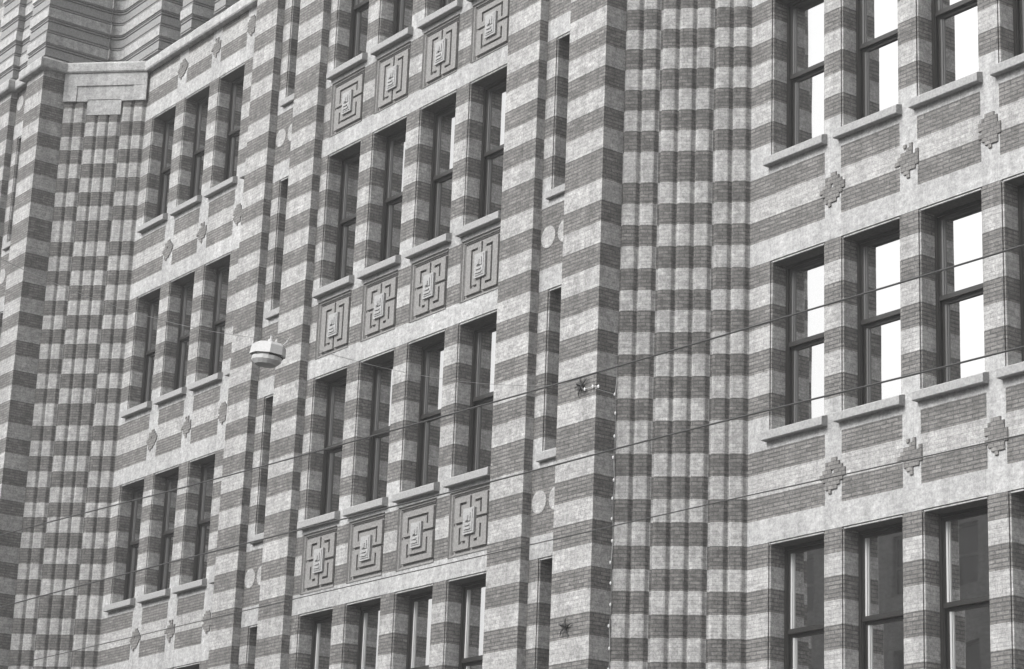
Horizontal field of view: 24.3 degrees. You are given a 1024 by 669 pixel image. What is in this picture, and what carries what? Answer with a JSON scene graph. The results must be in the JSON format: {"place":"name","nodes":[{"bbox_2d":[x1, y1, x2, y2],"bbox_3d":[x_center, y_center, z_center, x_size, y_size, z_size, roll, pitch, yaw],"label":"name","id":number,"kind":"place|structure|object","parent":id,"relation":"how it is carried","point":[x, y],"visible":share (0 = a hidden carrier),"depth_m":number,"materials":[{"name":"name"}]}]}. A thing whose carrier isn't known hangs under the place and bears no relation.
{"place":"outdoors","nodes":[
{"label":"outdoors","id":0,"kind":"place"},
{"bbox_2d":[0,0,1023,668],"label":"brick building","id":1,"kind":"structure","parent":0,"point":[516,196],"depth_m":36.22,"materials":[{"name":"brick"}]},
{"bbox_2d":[123,485,143,599],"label":"window","id":2,"kind":"structure","parent":1,"relation":"in","point":[136,506],"depth_m":49.11,"materials":[{"name":"glass"}]},
{"bbox_2d":[140,296,159,403],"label":"window","id":3,"kind":"structure","parent":1,"relation":"in","point":[153,308],"depth_m":50.31,"materials":[{"name":"glass"}]},
{"bbox_2d":[156,115,174,216],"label":"window","id":4,"kind":"structure","parent":1,"relation":"in","point":[164,179],"depth_m":51.50,"materials":[{"name":"glass"}]},
{"bbox_2d":[157,472,178,590],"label":"window","id":5,"kind":"structure","parent":1,"relation":"in","point":[170,498],"depth_m":47.96,"materials":[{"name":"glass"}]},
{"bbox_2d":[173,279,193,390],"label":"window","id":6,"kind":"structure","parent":1,"relation":"in","point":[187,288],"depth_m":49.16,"materials":[{"name":"glass"}]},
{"bbox_2d":[189,95,208,198],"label":"window","id":7,"kind":"structure","parent":1,"relation":"in","point":[202,105],"depth_m":50.35,"materials":[{"name":"grey glass"}]},
{"bbox_2d":[192,460,214,581],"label":"window","id":8,"kind":"structure","parent":1,"relation":"in","point":[207,469],"depth_m":46.80,"materials":[{"name":"grey glass"}]},
{"bbox_2d":[208,262,229,375],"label":"window","id":9,"kind":"structure","parent":1,"relation":"in","point":[222,273],"depth_m":48.00,"materials":[{"name":"glass"}]},
{"bbox_2d":[223,74,243,180],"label":"window","id":10,"kind":"structure","parent":1,"relation":"in","point":[236,92],"depth_m":49.19,"materials":[{"name":"grey glass"}]},
{"bbox_2d":[310,614,331,668],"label":"window","id":11,"kind":"structure","parent":1,"relation":"in","point":[322,626],"depth_m":39.60,"materials":[{"name":"grey glass"}]},
{"bbox_2d":[320,376,346,515],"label":"window","id":12,"kind":"structure","parent":1,"relation":"in","point":[336,392],"depth_m":40.59,"materials":[{"name":"grey glass"}]},
{"bbox_2d":[334,151,359,289],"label":"window","id":13,"kind":"structure","parent":1,"relation":"in","point":[350,165],"depth_m":41.79,"materials":[{"name":"grey glass"}]},
{"bbox_2d":[348,0,368,60],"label":"window","id":14,"kind":"structure","parent":1,"relation":"in","point":[359,8],"depth_m":42.87,"materials":[{"name":"grey glass"}]},
{"bbox_2d":[356,603,379,668],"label":"window","id":15,"kind":"structure","parent":1,"relation":"in","point":[369,616],"depth_m":38.44,"materials":[{"name":"grey glass"}]},
{"bbox_2d":[366,358,393,501],"bbox_3d":[-2.008,1.607,39.230,0.150,2.466,1.012,14,-20,-34],"label":"window","id":16,"kind":"structure","parent":1,"relation":"in","point":[382,377],"depth_m":39.46,"materials":[{"name":"glass"}]},
{"bbox_2d":[380,128,405,261],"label":"window","id":17,"kind":"structure","parent":1,"relation":"in","point":[395,143],"depth_m":40.65,"materials":[{"name":"grey glass"}]},
{"bbox_2d":[392,0,412,35],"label":"window","id":18,"kind":"structure","parent":1,"relation":"in","point":[403,9],"depth_m":41.69,"materials":[{"name":"grey glass"}]},
{"bbox_2d":[406,591,431,668],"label":"window","id":19,"kind":"structure","parent":1,"relation":"in","point":[420,605],"depth_m":37.27,"materials":[{"name":"glass"}]},
{"bbox_2d":[415,339,444,487],"bbox_3d":[-1.146,1.295,38.087,0.150,2.466,1.022,14,-20,-34],"label":"window","id":20,"kind":"structure","parent":1,"relation":"in","point":[427,463],"depth_m":38.31,"materials":[{"name":"grey glass"}]},
{"bbox_2d":[428,102,455,240],"bbox_3d":[-0.992,-2.627,39.271,0.150,2.466,1.022,14,-20,-34],"label":"window","id":21,"kind":"structure","parent":1,"relation":"in","point":[444,119],"depth_m":39.50,"materials":[{"name":"grey glass"}]},
{"bbox_2d":[439,0,454,8],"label":"window","id":22,"kind":"structure","parent":1,"relation":"in","point":[443,3],"depth_m":40.53,"materials":[{"name":"black paint"}]},
{"bbox_2d":[458,579,485,668],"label":"window","id":23,"kind":"structure","parent":1,"relation":"in","point":[473,593],"depth_m":36.12,"materials":[{"name":"grey glass"}]},
{"bbox_2d":[467,320,496,472],"bbox_3d":[-0.297,0.988,36.959,0.150,2.466,1.012,14,-20,-34],"label":"window","id":24,"kind":"structure","parent":1,"relation":"in","point":[484,336],"depth_m":37.18,"materials":[{"name":"grey glass"}]},
{"bbox_2d":[478,77,506,218],"bbox_3d":[-0.142,-2.934,38.143,0.150,2.466,1.012,14,-20,-34],"label":"window","id":25,"kind":"structure","parent":1,"relation":"in","point":[493,127],"depth_m":38.38,"materials":[{"name":"grey glass"}]},
{"bbox_2d":[558,615,570,635],"bbox_3d":[0.745,4.082,33.391,0.188,0.317,0.268,2,-17,-1],"label":"wall rosette","id":26,"kind":"object","parent":1,"relation":"attached to","point":[564,626],"depth_m":33.36,"materials":[{"name":"grey metal"}]},
{"bbox_2d":[574,378,586,397],"bbox_3d":[0.984,0.747,34.233,0.173,0.325,0.275,3,-17,-2],"label":"wall rosette","id":27,"kind":"object","parent":1,"relation":"attached to","point":[580,386],"depth_m":34.20,"materials":[{"name":"grey metal"}]},
{"bbox_2d":[270,334,568,385],"bbox_3d":[-0.903,0.351,30.453,0.006,1.573,8.037,-6,-19,26],"label":"span wire","id":28,"kind":"object","parent":27,"relation":"attached to","point":[417,374],"visible":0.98,"depth_m":29.83,"materials":[{"name":"grey metal"}]},
{"bbox_2d":[249,336,288,367],"bbox_3d":[-2.760,0.183,26.866,0.483,0.365,0.286,3,-21,18],"label":"hanging lamp","id":29,"kind":"object","parent":28,"relation":"hanging from","point":[269,353],"visible":1,"depth_m":26.74,"materials":[{"name":"white ceramic"}]},
{"bbox_2d":[0,258,254,337],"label":"span wire","id":30,"kind":"object","parent":29,"relation":"attached to","point":[123,308],"visible":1,"depth_m":25.08,"materials":[{"name":"grey metal"}]},
{"bbox_2d":[584,365,616,668],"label":"light string","id":31,"kind":"object","parent":1,"relation":"attached to","point":[592,386],"visible":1,"depth_m":33.69,"materials":[{"name":"silver metal"}]},
{"bbox_2d":[784,539,823,668],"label":"window","id":32,"kind":"structure","parent":1,"relation":"in","point":[804,563],"depth_m":32.51,"materials":[{"name":"grey glass"}]},
{"bbox_2d":[785,254,823,425],"bbox_3d":[4.255,0.107,33.447,0.150,2.466,1.062,14,-20,-34],"label":"window","id":33,"kind":"structure","parent":1,"relation":"in","point":[804,361],"depth_m":33.61,"materials":[{"name":"glass"}]},
{"bbox_2d":[787,0,823,147],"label":"window","id":34,"kind":"structure","parent":1,"relation":"in","point":[805,18],"depth_m":34.80,"materials":[{"name":"white glass"}]},
{"bbox_2d":[856,0,897,119],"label":"window","id":35,"kind":"structure","parent":1,"relation":"in","point":[876,20],"depth_m":33.59,"materials":[{"name":"white glass"}]},
{"bbox_2d":[857,227,900,405],"bbox_3d":[5.115,-0.203,32.305,0.150,2.466,1.077,14,-20,-34],"label":"window","id":36,"kind":"structure","parent":1,"relation":"in","point":[878,256],"depth_m":32.46,"materials":[{"name":"glass"}]},
{"bbox_2d":[858,523,903,668],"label":"window","id":37,"kind":"structure","parent":1,"relation":"in","point":[880,550],"depth_m":31.34,"materials":[{"name":"grey glass"}]},
{"bbox_2d":[931,0,978,88],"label":"window","id":38,"kind":"structure","parent":1,"relation":"in","point":[954,22],"depth_m":32.39,"materials":[{"name":"glass"}]},
{"bbox_2d":[934,199,984,384],"bbox_3d":[5.984,-0.517,31.152,0.150,2.466,1.082,14,-20,-34],"label":"window","id":39,"kind":"structure","parent":1,"relation":"in","point":[958,231],"depth_m":31.30,"materials":[{"name":"white glass"}]},
{"bbox_2d":[939,505,990,668],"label":"window","id":40,"kind":"structure","parent":1,"relation":"in","point":[963,534],"depth_m":30.15,"materials":[{"name":"grey glass"}]},
{"bbox_2d":[1013,0,1023,56],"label":"window","id":41,"kind":"structure","parent":1,"relation":"in","point":[1018,5],"depth_m":31.37,"materials":[{"name":"grey glass"}]},
{"bbox_2d":[1017,184,1023,361],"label":"window","id":42,"kind":"structure","parent":1,"relation":"in","point":[1020,189],"depth_m":30.45,"materials":[{"name":"black paint"}]},
{"bbox_2d":[0,244,1023,535],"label":"overhead wire","id":43,"kind":"object","parent":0,"point":[566,380],"visible":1,"depth_m":18.26,"materials":[{"name":"grey metal"}]},
{"bbox_2d":[0,346,1023,607],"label":"overhead wire","id":44,"kind":"object","parent":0,"point":[554,464],"visible":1,"depth_m":18.09,"materials":[{"name":"grey metal"}]},
{"bbox_2d":[0,434,1023,667],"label":"overhead wire","id":45,"kind":"object","parent":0,"point":[558,538],"visible":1,"depth_m":17.92,"materials":[{"name":"grey metal"}]}
]}

